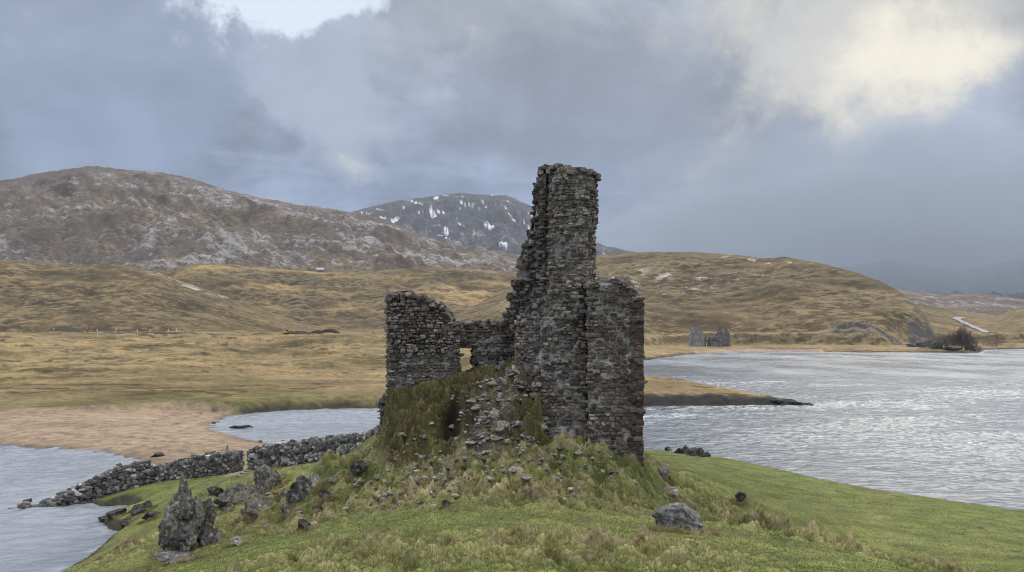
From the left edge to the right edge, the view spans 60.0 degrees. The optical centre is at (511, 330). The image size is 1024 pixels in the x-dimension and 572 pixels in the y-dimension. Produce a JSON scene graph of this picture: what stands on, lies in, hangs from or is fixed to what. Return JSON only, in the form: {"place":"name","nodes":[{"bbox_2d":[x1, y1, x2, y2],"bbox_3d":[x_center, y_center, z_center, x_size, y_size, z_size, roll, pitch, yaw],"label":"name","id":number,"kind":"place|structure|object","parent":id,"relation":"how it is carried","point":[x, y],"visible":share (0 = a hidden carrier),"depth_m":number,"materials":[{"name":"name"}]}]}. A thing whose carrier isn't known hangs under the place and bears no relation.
{"place":"outdoors","nodes":[
{"label":"outdoors","id":0,"kind":"place"},
{"bbox_2d":[49,326,267,335],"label":"track","id":1,"kind":"structure","parent":0,"point":[72,329],"depth_m":833.93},
{"bbox_2d":[0,166,1023,571],"bbox_3d":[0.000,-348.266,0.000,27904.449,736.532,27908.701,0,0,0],"label":"ground","id":2,"kind":"structure","parent":0,"point":[96,250],"depth_m":451.99,"materials":[{"name":"plant"}]},
{"bbox_2d":[17,460,152,508],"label":"dry stone wall","id":3,"kind":"structure","parent":2,"relation":"on","point":[119,477],"depth_m":78.09,"materials":[{"name":"grey stone"}]},
{"bbox_2d":[97,515,107,521],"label":"shore rock","id":4,"kind":"object","parent":2,"relation":"on","point":[103,518],"visible":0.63,"depth_m":69.34,"materials":[{"name":"grey stone"}]},
{"bbox_2d":[105,508,126,519],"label":"shore rock","id":5,"kind":"object","parent":2,"relation":"on","point":[115,512],"visible":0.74,"depth_m":68.63,"materials":[{"name":"grey stone"}]},
{"bbox_2d":[119,518,132,526],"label":"shore rock","id":6,"kind":"object","parent":2,"relation":"on","point":[125,522],"visible":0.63,"depth_m":65.82,"materials":[{"name":"grey stone"}]},
{"bbox_2d":[128,504,146,515],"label":"shore rock","id":7,"kind":"object","parent":2,"relation":"on","point":[137,509],"visible":0.77,"depth_m":66.84,"materials":[{"name":"grey stone"}]},
{"bbox_2d":[143,499,152,507],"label":"shore rock","id":8,"kind":"object","parent":2,"relation":"on","point":[147,503],"visible":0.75,"depth_m":67.35,"materials":[{"name":"grey stone"}]},
{"bbox_2d":[142,511,160,519],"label":"shore rock","id":9,"kind":"object","parent":2,"relation":"on","point":[148,514],"visible":0.81,"depth_m":63.20,"materials":[{"name":"grey stone"}]},
{"bbox_2d":[151,452,164,456],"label":"boulder","id":10,"kind":"object","parent":2,"relation":"on","point":[158,454],"visible":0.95,"depth_m":104.69,"materials":[{"name":"grey stone"}]},
{"bbox_2d":[152,551,194,563],"bbox_3d":[-12.312,8.236,32.189,2.086,0.581,1.009,0,0,19],"label":"rock slab","id":11,"kind":"object","parent":2,"relation":"on","point":[167,557],"visible":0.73,"depth_m":31.90,"materials":[{"name":"grey stone"}]},
{"bbox_2d":[158,476,222,551],"bbox_3d":[-15.800,9.138,44.066,3.379,3.976,1.992,0,0,0],"label":"rock pinnacle","id":12,"kind":"object","parent":2,"relation":"on","point":[186,523],"visible":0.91,"depth_m":43.41,"materials":[{"name":"grey stone"}]},
{"bbox_2d":[144,450,244,483],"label":"dry stone wall","id":13,"kind":"structure","parent":2,"relation":"on","point":[211,463],"depth_m":77.96,"materials":[{"name":"grey stone"}]},
{"bbox_2d":[207,486,223,496],"bbox_3d":[-21.080,11.488,62.872,1.093,0.943,1.048,0,0,13],"label":"outcrop rock","id":14,"kind":"object","parent":2,"relation":"on","point":[216,491],"visible":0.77,"depth_m":62.61,"materials":[{"name":"grey stone"}]},
{"bbox_2d":[220,503,234,512],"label":"outcrop rock","id":15,"kind":"object","parent":2,"relation":"on","point":[228,506],"visible":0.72,"depth_m":55.34,"materials":[{"name":"grey stone"}]},
{"bbox_2d":[213,482,258,505],"bbox_3d":[-17.969,10.852,57.618,3.939,2.136,1.694,0,0,23],"label":"rock outcrop","id":16,"kind":"object","parent":2,"relation":"on","point":[237,492],"visible":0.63,"depth_m":57.13,"materials":[{"name":"grey stone"}]},
{"bbox_2d":[228,536,243,545],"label":"boulder","id":17,"kind":"object","parent":2,"relation":"on","point":[238,539],"visible":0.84,"depth_m":33.05,"materials":[{"name":"grey stone"}]},
{"bbox_2d":[240,508,252,516],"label":"outcrop rock","id":18,"kind":"object","parent":2,"relation":"on","point":[246,510],"visible":0.94,"depth_m":46.74,"materials":[{"name":"grey stone"}]},
{"bbox_2d":[245,493,277,518],"bbox_3d":[-13.675,9.569,48.046,1.833,1.407,1.387,0,0,20],"label":"rock outcrop","id":19,"kind":"object","parent":2,"relation":"on","point":[255,502],"visible":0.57,"depth_m":47.87,"materials":[{"name":"grey stone"}]},
{"bbox_2d":[253,464,281,494],"bbox_3d":[-15.790,9.997,57.391,1.906,2.759,1.310,0,0,16],"label":"rock outcrop","id":20,"kind":"object","parent":2,"relation":"on","point":[267,478],"visible":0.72,"depth_m":57.04,"materials":[{"name":"grey stone"}]},
{"bbox_2d":[278,488,288,497],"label":"outcrop rock","id":21,"kind":"object","parent":2,"relation":"on","point":[283,491],"visible":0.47,"depth_m":48.68,"materials":[{"name":"grey stone"}]},
{"bbox_2d":[281,504,292,514],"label":"outcrop rock","id":22,"kind":"object","parent":2,"relation":"on","point":[285,508],"visible":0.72,"depth_m":44.37,"materials":[{"name":"grey stone"}]},
{"bbox_2d":[283,329,294,333],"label":"excavator","id":23,"kind":"object","parent":2,"relation":"on","point":[286,331],"visible":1,"depth_m":620.52,"materials":[{"name":"yellow metal"}]},
{"bbox_2d":[285,474,312,504],"bbox_3d":[-10.581,8.324,45.880,2.455,1.902,0.980,0,0,6],"label":"rock outcrop","id":24,"kind":"object","parent":2,"relation":"on","point":[300,488],"visible":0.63,"depth_m":45.57,"materials":[{"name":"grey stone"}]},
{"bbox_2d":[309,472,319,486],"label":"white rock","id":25,"kind":"object","parent":24,"relation":"on","point":[313,476],"visible":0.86,"depth_m":45.78,"materials":[{"name":"grey stone"}]},
{"bbox_2d":[288,331,310,333],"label":"earth heap","id":26,"kind":"object","parent":2,"relation":"on","point":[299,332],"visible":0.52,"depth_m":649.30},
{"bbox_2d":[296,519,311,530],"bbox_3d":[-7.883,7.441,33.928,0.658,0.533,0.687,0,0,6],"label":"boulder","id":27,"kind":"object","parent":2,"relation":"on","point":[302,523],"visible":0.74,"depth_m":33.71,"materials":[{"name":"grey stone"}]},
{"bbox_2d":[246,423,379,469],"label":"dry stone wall","id":28,"kind":"structure","parent":2,"relation":"on","point":[292,452],"depth_m":72.80,"materials":[{"name":"grey stone"}]},
{"bbox_2d":[310,330,323,333],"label":"earth heap","id":29,"kind":"object","parent":2,"relation":"on","point":[318,331],"visible":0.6,"depth_m":657.23,"materials":[{"name":"brown soil"}]},
{"bbox_2d":[312,505,323,511],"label":"outcrop rock","id":30,"kind":"object","parent":2,"relation":"on","point":[319,507],"visible":0.64,"depth_m":41.05,"materials":[{"name":"grey stone"}]},
{"bbox_2d":[318,489,331,499],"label":"outcrop rock","id":31,"kind":"object","parent":2,"relation":"on","point":[324,492],"visible":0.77,"depth_m":43.81,"materials":[{"name":"grey stone"}]},
{"bbox_2d":[322,329,339,332],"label":"earth heap","id":32,"kind":"object","parent":2,"relation":"on","point":[330,330],"visible":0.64,"depth_m":762.39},
{"bbox_2d":[327,476,337,482],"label":"outcrop rock","id":33,"kind":"object","parent":2,"relation":"on","point":[329,480],"visible":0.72,"depth_m":45.00,"materials":[{"name":"grey stone"}]},
{"bbox_2d":[349,460,366,471],"bbox_3d":[-7.743,6.814,44.853,0.943,0.592,0.834,0,0,0],"label":"boulder","id":34,"kind":"object","parent":2,"relation":"on","point":[358,466],"visible":0.93,"depth_m":44.58,"materials":[{"name":"grey stone"}]},
{"bbox_2d":[442,500,450,507],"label":"boulder","id":35,"kind":"object","parent":2,"relation":"on","point":[446,502],"visible":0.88,"depth_m":33.28,"materials":[{"name":"grey stone"}]},
{"bbox_2d":[342,360,612,510],"bbox_3d":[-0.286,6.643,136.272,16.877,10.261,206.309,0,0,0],"label":"rubble","id":36,"kind":"object","parent":2,"relation":"on","point":[513,368],"visible":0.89,"depth_m":43.22,"materials":[{"name":"stone"}]},
{"bbox_2d":[465,440,476,445],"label":"rubble stone","id":37,"kind":"object","parent":36,"relation":"on","point":[469,443],"visible":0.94,"depth_m":43.36,"materials":[{"name":"grey stone"}]},
{"bbox_2d":[466,398,476,402],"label":"rubble stone","id":38,"kind":"object","parent":36,"relation":"on","point":[471,401],"visible":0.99,"depth_m":45.34,"materials":[{"name":"grey stone"}]},
{"bbox_2d":[471,404,480,410],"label":"rubble stone","id":39,"kind":"object","parent":36,"relation":"on","point":[474,407],"visible":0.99,"depth_m":45.02,"materials":[{"name":"grey stone"}]},
{"bbox_2d":[481,450,490,454],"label":"rubble stone","id":40,"kind":"object","parent":36,"relation":"on","point":[486,452],"visible":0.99,"depth_m":41.15,"materials":[{"name":"grey stone"}]},
{"bbox_2d":[486,380,499,386],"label":"rubble stone","id":41,"kind":"object","parent":36,"relation":"on","point":[493,383],"visible":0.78,"depth_m":46.03,"materials":[{"name":"grey stone"}]},
{"bbox_2d":[487,413,499,417],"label":"stone","id":42,"kind":"object","parent":36,"relation":"on","point":[492,415],"visible":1,"depth_m":44.55,"materials":[{"name":"grey stone"}]},
{"bbox_2d":[490,434,504,440],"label":"rubble stone","id":43,"kind":"object","parent":36,"relation":"on","point":[495,437],"visible":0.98,"depth_m":43.34,"materials":[{"name":"grey stone"}]},
{"bbox_2d":[495,364,504,370],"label":"rubble stone","id":44,"kind":"object","parent":36,"relation":"on","point":[500,366],"visible":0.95,"depth_m":47.20,"materials":[{"name":"grey stone"}]},
{"bbox_2d":[496,377,506,385],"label":"stone","id":45,"kind":"object","parent":36,"relation":"on","point":[501,381],"visible":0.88,"depth_m":46.19,"materials":[{"name":"grey stone"}]},
{"bbox_2d":[496,421,510,427],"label":"stone","id":46,"kind":"object","parent":36,"relation":"on","point":[501,423],"visible":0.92,"depth_m":43.60,"materials":[{"name":"grey stone"}]},
{"bbox_2d":[507,397,522,401],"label":"rubble stone","id":47,"kind":"object","parent":36,"relation":"on","point":[510,399],"visible":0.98,"depth_m":45.29,"materials":[{"name":"grey stone"}]},
{"bbox_2d":[494,427,504,432],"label":"rubble stone","id":48,"kind":"object","parent":2,"relation":"on","point":[499,430],"visible":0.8,"depth_m":43.27,"materials":[{"name":"grey stone"}]},
{"bbox_2d":[376,163,647,469],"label":"ruined castle","id":49,"kind":"structure","parent":2,"relation":"on","point":[579,318],"depth_m":45.83,"materials":[{"name":"stone"}]},
{"bbox_2d":[554,354,563,357],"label":"stone","id":50,"kind":"object","parent":49,"relation":"on","point":[558,356],"visible":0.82,"depth_m":44.87,"materials":[{"name":"grey stone"}]},
{"bbox_2d":[508,466,519,472],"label":"rubble stone","id":51,"kind":"object","parent":2,"relation":"on","point":[512,469],"visible":1,"depth_m":37.18,"materials":[{"name":"grey stone"}]},
{"bbox_2d":[511,384,524,389],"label":"rubble stone","id":52,"kind":"object","parent":2,"relation":"on","point":[519,386],"visible":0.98,"depth_m":45.71,"materials":[{"name":"grey stone"}]},
{"bbox_2d":[521,475,531,481],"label":"rubble stone","id":53,"kind":"object","parent":2,"relation":"on","point":[526,478],"visible":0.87,"depth_m":36.38,"materials":[{"name":"grey stone"}]},
{"bbox_2d":[62,363,1023,571],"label":"grass","id":54,"kind":"structure","parent":2,"relation":"on","point":[651,528],"depth_m":31.37,"materials":[{"name":"green plant"}]},
{"bbox_2d":[540,422,548,429],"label":"stone","id":55,"kind":"object","parent":2,"relation":"on","point":[543,424],"visible":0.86,"depth_m":44.28,"materials":[{"name":"grey stone"}]},
{"bbox_2d":[575,449,582,455],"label":"rubble stone","id":56,"kind":"object","parent":2,"relation":"on","point":[578,452],"visible":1,"depth_m":42.13,"materials":[{"name":"grey stone"}]},
{"bbox_2d":[658,466,668,476],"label":"boulder","id":57,"kind":"object","parent":2,"relation":"on","point":[663,471],"visible":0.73,"depth_m":48.98,"materials":[{"name":"grey stone"}]},
{"bbox_2d":[664,486,678,494],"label":"white rock","id":58,"kind":"object","parent":2,"relation":"on","point":[674,490],"visible":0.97,"depth_m":43.84,"materials":[{"name":"grey stone"}]},
{"bbox_2d":[652,502,703,532],"bbox_3d":[5.688,6.292,30.168,1.752,0.949,1.368,0,0,20],"label":"boulder","id":59,"kind":"object","parent":2,"relation":"on","point":[672,515],"visible":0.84,"depth_m":29.65,"materials":[{"name":"grey stone"}]},
{"bbox_2d":[674,448,684,453],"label":"shore rock","id":60,"kind":"object","parent":2,"relation":"on","point":[680,450],"visible":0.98,"depth_m":97.56,"materials":[{"name":"grey stone"}]},
{"bbox_2d":[682,445,689,452],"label":"shore rock","id":61,"kind":"object","parent":2,"relation":"on","point":[685,448],"visible":0.48,"depth_m":98.72,"materials":[{"name":"grey stone"}]},
{"bbox_2d":[686,449,697,455],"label":"shore rock","id":62,"kind":"object","parent":2,"relation":"on","point":[691,452],"visible":0.96,"depth_m":95.26,"materials":[{"name":"grey stone"}]},
{"bbox_2d":[697,452,705,456],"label":"shore rock","id":63,"kind":"object","parent":2,"relation":"on","point":[700,454],"visible":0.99,"depth_m":93.83,"materials":[{"name":"grey stone"}]},
{"bbox_2d":[689,326,730,346],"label":"ruined house","id":64,"kind":"structure","parent":2,"relation":"on","point":[696,332],"depth_m":675.89,"materials":[{"name":"grey stone"}]},
{"bbox_2d":[735,492,746,502],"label":"boulder","id":65,"kind":"object","parent":2,"relation":"on","point":[740,497],"visible":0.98,"depth_m":50.76,"materials":[{"name":"grey stone"}]},
{"bbox_2d":[769,397,783,402],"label":"shore rock","id":66,"kind":"object","parent":2,"relation":"on","point":[777,400],"visible":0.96,"depth_m":179.82,"materials":[{"name":"grey stone"}]},
{"bbox_2d":[787,401,802,403],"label":"shore rock","id":67,"kind":"object","parent":2,"relation":"on","point":[792,402],"visible":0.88,"depth_m":179.19,"materials":[{"name":"grey stone"}]},
{"bbox_2d":[906,343,915,346],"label":"shore rock","id":68,"kind":"object","parent":2,"relation":"on","point":[911,345],"visible":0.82,"depth_m":655.69,"materials":[{"name":"grey stone"}]},
{"bbox_2d":[916,339,931,346],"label":"shore rock","id":69,"kind":"object","parent":2,"relation":"on","point":[921,341],"visible":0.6,"depth_m":654.39,"materials":[{"name":"grey stone"}]},
{"bbox_2d":[923,340,935,347],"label":"bare tree","id":70,"kind":"object","parent":2,"relation":"on","point":[930,343],"visible":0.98,"depth_m":630.87,"materials":[{"name":"brown plant"}]},
{"bbox_2d":[929,340,941,348],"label":"bare tree","id":71,"kind":"object","parent":2,"relation":"on","point":[934,347],"visible":0.55,"depth_m":630.96,"materials":[{"name":"brown plant"}]},
{"bbox_2d":[935,335,947,348],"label":"bare tree","id":72,"kind":"object","parent":2,"relation":"on","point":[941,342],"visible":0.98,"depth_m":623.65,"materials":[{"name":"brown plant"}]},
{"bbox_2d":[942,333,955,346],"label":"bare tree","id":73,"kind":"object","parent":2,"relation":"on","point":[950,342],"visible":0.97,"depth_m":622.38,"materials":[{"name":"brown plant"}]},
{"bbox_2d":[943,345,962,349],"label":"shore rock","id":74,"kind":"object","parent":2,"relation":"on","point":[952,347],"visible":0.93,"depth_m":616.73,"materials":[{"name":"grey stone"}]},
{"bbox_2d":[948,327,962,345],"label":"bare tree","id":75,"kind":"object","parent":2,"relation":"on","point":[957,342],"visible":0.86,"depth_m":626.46,"materials":[{"name":"brown plant"}]},
{"bbox_2d":[954,322,968,349],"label":"bare tree","id":76,"kind":"object","parent":2,"relation":"on","point":[964,328],"visible":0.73,"depth_m":629.52,"materials":[{"name":"brown plant"}]},
{"bbox_2d":[961,330,975,349],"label":"bare tree","id":77,"kind":"object","parent":2,"relation":"on","point":[967,344],"visible":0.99,"depth_m":620.27,"materials":[{"name":"brown plant"}]},
{"bbox_2d":[971,338,978,350],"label":"bare tree","id":78,"kind":"object","parent":2,"relation":"on","point":[973,346],"visible":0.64,"depth_m":627.97,"materials":[{"name":"brown plant"}]},
{"bbox_2d":[0,349,1023,571],"bbox_3d":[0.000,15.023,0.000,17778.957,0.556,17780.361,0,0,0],"label":"water","id":79,"kind":"structure","parent":0,"point":[948,426],"depth_m":131.89,"materials":[{"name":"grey liquid"}]},
{"bbox_2d":[229,425,252,428],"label":"driftwood log","id":80,"kind":"object","parent":79,"relation":"in","point":[239,427],"visible":1,"depth_m":136.06,"materials":[{"name":"wood"}]},
{"bbox_2d":[0,0,1023,270],"label":"sky","id":81,"kind":"structure","parent":0,"point":[836,133],"materials":[{"name":"grey"}]},
{"bbox_2d":[953,317,996,332],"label":"road","id":82,"kind":"structure","parent":0,"point":[971,325],"depth_m":1057.37,"materials":[{"name":"grey asphalt"}]}
]}

